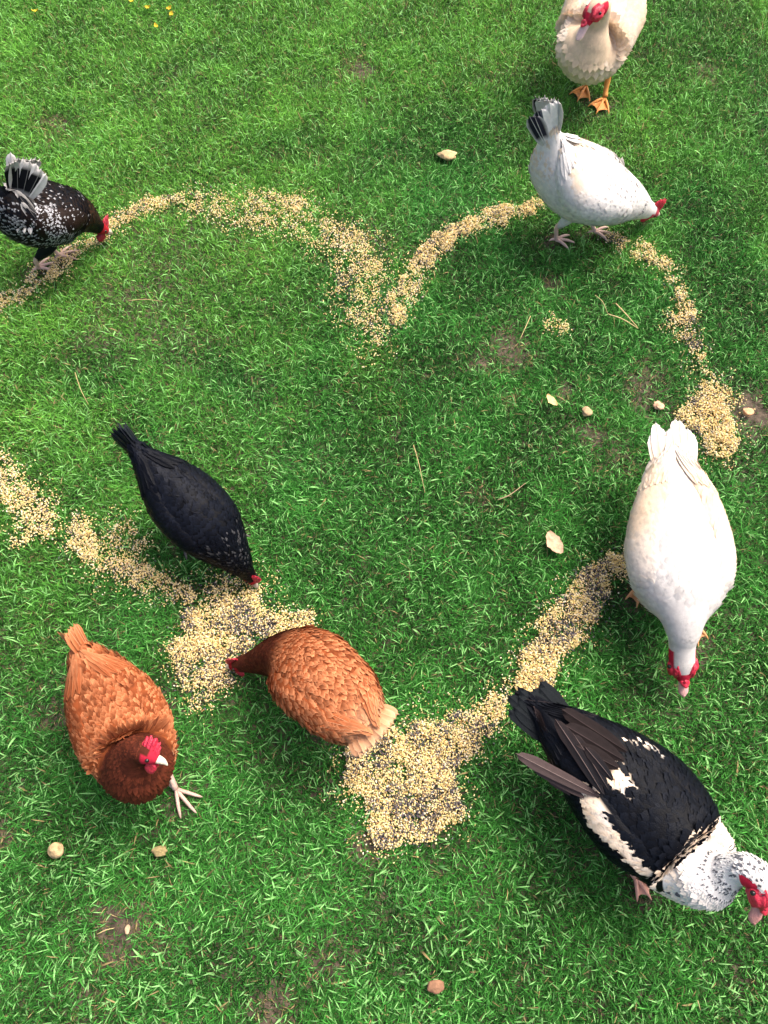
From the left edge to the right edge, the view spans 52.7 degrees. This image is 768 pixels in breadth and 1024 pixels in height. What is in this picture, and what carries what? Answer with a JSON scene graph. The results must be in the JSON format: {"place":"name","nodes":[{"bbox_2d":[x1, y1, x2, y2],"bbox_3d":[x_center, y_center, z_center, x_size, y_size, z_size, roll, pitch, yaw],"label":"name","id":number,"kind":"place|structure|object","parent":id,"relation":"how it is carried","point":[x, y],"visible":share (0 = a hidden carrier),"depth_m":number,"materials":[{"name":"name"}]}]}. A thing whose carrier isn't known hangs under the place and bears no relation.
{"place":"outdoors","nodes":[
{"label":"outdoors","id":0,"kind":"place"},
{"bbox_2d":[0,0,767,1023],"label":"ground","id":1,"kind":"structure","parent":0,"point":[758,418],"depth_m":1.98,"materials":[{"name":"green plant"}]},
{"bbox_2d":[47,842,63,858],"bbox_3d":[-0.692,0.713,1.633,0.034,0.026,0.032,2,67,-5],"label":"stone","id":2,"kind":"object","parent":1,"relation":"on","point":[55,850],"visible":1,"depth_m":1.63,"materials":[{"name":"beige stone"}]},
{"bbox_2d":[0,152,112,271],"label":"hen","id":3,"kind":"object","parent":1,"relation":"on","point":[42,213],"visible":1,"depth_m":2.03,"materials":[{"name":"black"}]},
{"bbox_2d":[125,924,129,933],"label":"stone","id":4,"kind":"object","parent":1,"relation":"on","point":[127,928],"visible":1,"depth_m":1.58,"materials":[{"name":"white stone"}]},
{"bbox_2d":[57,624,201,817],"bbox_3d":[-0.531,0.432,1.569,0.200,0.366,0.408,-28,70,-11],"label":"hen","id":5,"kind":"object","parent":1,"relation":"on","point":[119,721],"visible":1,"depth_m":1.52,"materials":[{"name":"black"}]},
{"bbox_2d":[151,845,167,856],"bbox_3d":[-0.473,0.715,1.634,0.036,0.011,0.023,2,67,-5],"label":"stone","id":6,"kind":"object","parent":1,"relation":"on","point":[159,851],"visible":1,"depth_m":1.63,"materials":[{"name":"beige stone"}]},
{"bbox_2d":[110,422,261,588],"bbox_3d":[-0.445,-0.006,1.779,0.418,0.320,0.168,42,73,16],"label":"hen","id":7,"kind":"object","parent":1,"relation":"on","point":[192,510],"visible":1,"depth_m":1.71,"materials":[{"name":"black"}]},
{"bbox_2d":[225,624,398,757],"bbox_3d":[-0.151,0.363,1.652,0.393,0.266,0.210,41,73,15],"label":"hen","id":8,"kind":"object","parent":1,"relation":"on","point":[322,683],"visible":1,"depth_m":1.54,"materials":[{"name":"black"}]},
{"bbox_2d":[0,180,756,863],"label":"grain","id":9,"kind":"object","parent":1,"relation":"on","point":[440,764],"visible":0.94,"depth_m":1.85},
{"bbox_2d":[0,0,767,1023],"bbox_3d":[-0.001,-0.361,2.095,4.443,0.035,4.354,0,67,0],"label":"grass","id":10,"kind":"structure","parent":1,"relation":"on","point":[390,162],"depth_m":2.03,"materials":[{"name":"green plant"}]},
{"bbox_2d":[616,303,637,327],"bbox_3d":[0.674,-0.545,2.149,0.005,0.007,0.097,-30,70,-12],"label":"straw","id":11,"kind":"object","parent":10,"relation":"on","point":[625,313],"visible":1,"depth_m":2.15,"materials":[{"name":"beige plant"}]},
{"bbox_2d":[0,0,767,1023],"bbox_3d":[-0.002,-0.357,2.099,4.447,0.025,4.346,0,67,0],"label":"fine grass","id":12,"kind":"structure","parent":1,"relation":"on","point":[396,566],"depth_m":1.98,"materials":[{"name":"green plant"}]},
{"bbox_2d":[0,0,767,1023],"bbox_3d":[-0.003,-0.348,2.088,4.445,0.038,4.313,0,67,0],"label":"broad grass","id":13,"kind":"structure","parent":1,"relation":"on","point":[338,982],"depth_m":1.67,"materials":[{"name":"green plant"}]},
{"bbox_2d":[413,445,424,491],"bbox_3d":[0.090,-0.111,1.965,0.004,0.007,0.137,-11,67,-4],"label":"straw","id":14,"kind":"object","parent":1,"relation":"on","point":[419,467],"visible":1,"depth_m":1.96,"materials":[{"name":"beige plant"}]},
{"bbox_2d":[427,980,443,993],"bbox_3d":[0.103,0.942,1.537,0.035,0.014,0.025,2,67,-5],"label":"stone","id":15,"kind":"object","parent":1,"relation":"on","point":[437,986],"visible":1,"depth_m":1.53,"materials":[{"name":"pink stone"}]},
{"bbox_2d":[436,150,456,160],"bbox_3d":[0.194,-1.107,2.405,0.066,0.018,0.038,2,67,-5],"label":"stone","id":16,"kind":"object","parent":1,"relation":"on","point":[448,155],"visible":1,"depth_m":2.40,"materials":[{"name":"beige stone"}]},
{"bbox_2d":[546,393,557,405],"bbox_3d":[0.444,-0.295,2.049,0.023,0.011,0.040,-34,76,-22],"label":"stone","id":17,"kind":"object","parent":1,"relation":"on","point":[551,400],"visible":1,"depth_m":2.05,"materials":[{"name":"stone"}]},
{"bbox_2d":[546,531,562,553],"bbox_3d":[0.416,0.075,1.891,0.043,0.012,0.062,-24,75,-19],"label":"stone","id":18,"kind":"object","parent":1,"relation":"on","point":[553,540],"visible":1,"depth_m":1.89,"materials":[{"name":"stone"}]},
{"bbox_2d":[582,406,592,415],"bbox_3d":[0.538,-0.267,2.050,0.028,0.013,0.028,2,67,-5],"label":"stone","id":19,"kind":"object","parent":1,"relation":"on","point":[587,411],"visible":1,"depth_m":2.04,"materials":[{"name":"beige stone"}]},
{"bbox_2d":[526,95,666,249],"bbox_3d":[0.580,-0.906,2.102,0.436,0.429,0.237,13,68,5],"label":"hen","id":20,"kind":"object","parent":1,"relation":"on","point":[576,179],"visible":1,"depth_m":2.06,"materials":[{"name":"white"}]},
{"bbox_2d":[554,0,646,113],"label":"duck","id":21,"kind":"object","parent":1,"relation":"on","point":[596,40],"visible":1,"depth_m":2.29},
{"bbox_2d":[608,314,637,328],"bbox_3d":[0.662,-0.530,2.143,0.092,0.007,0.006,28,70,11],"label":"straw","id":22,"kind":"object","parent":1,"relation":"on","point":[622,319],"visible":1,"depth_m":2.14,"materials":[{"name":"beige plant"}]},
{"bbox_2d":[507,681,767,924],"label":"duck","id":23,"kind":"object","parent":1,"relation":"on","point":[644,810],"visible":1,"depth_m":1.46},
{"bbox_2d":[653,400,664,409],"bbox_3d":[0.730,-0.282,2.057,0.032,0.014,0.028,2,67,-5],"label":"stone","id":24,"kind":"object","parent":1,"relation":"on","point":[658,405],"visible":1,"depth_m":2.05,"materials":[{"name":"beige stone"}]},
{"bbox_2d":[623,419,736,696],"bbox_3d":[0.657,0.097,1.778,0.244,0.242,0.620,3,67,1],"label":"duck","id":25,"kind":"object","parent":1,"relation":"on","point":[680,556],"visible":1,"depth_m":1.68},
{"bbox_2d":[743,408,753,416],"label":"stone","id":26,"kind":"object","parent":1,"relation":"on","point":[748,412],"visible":1,"depth_m":2.04,"materials":[{"name":"beige stone"}]}
]}

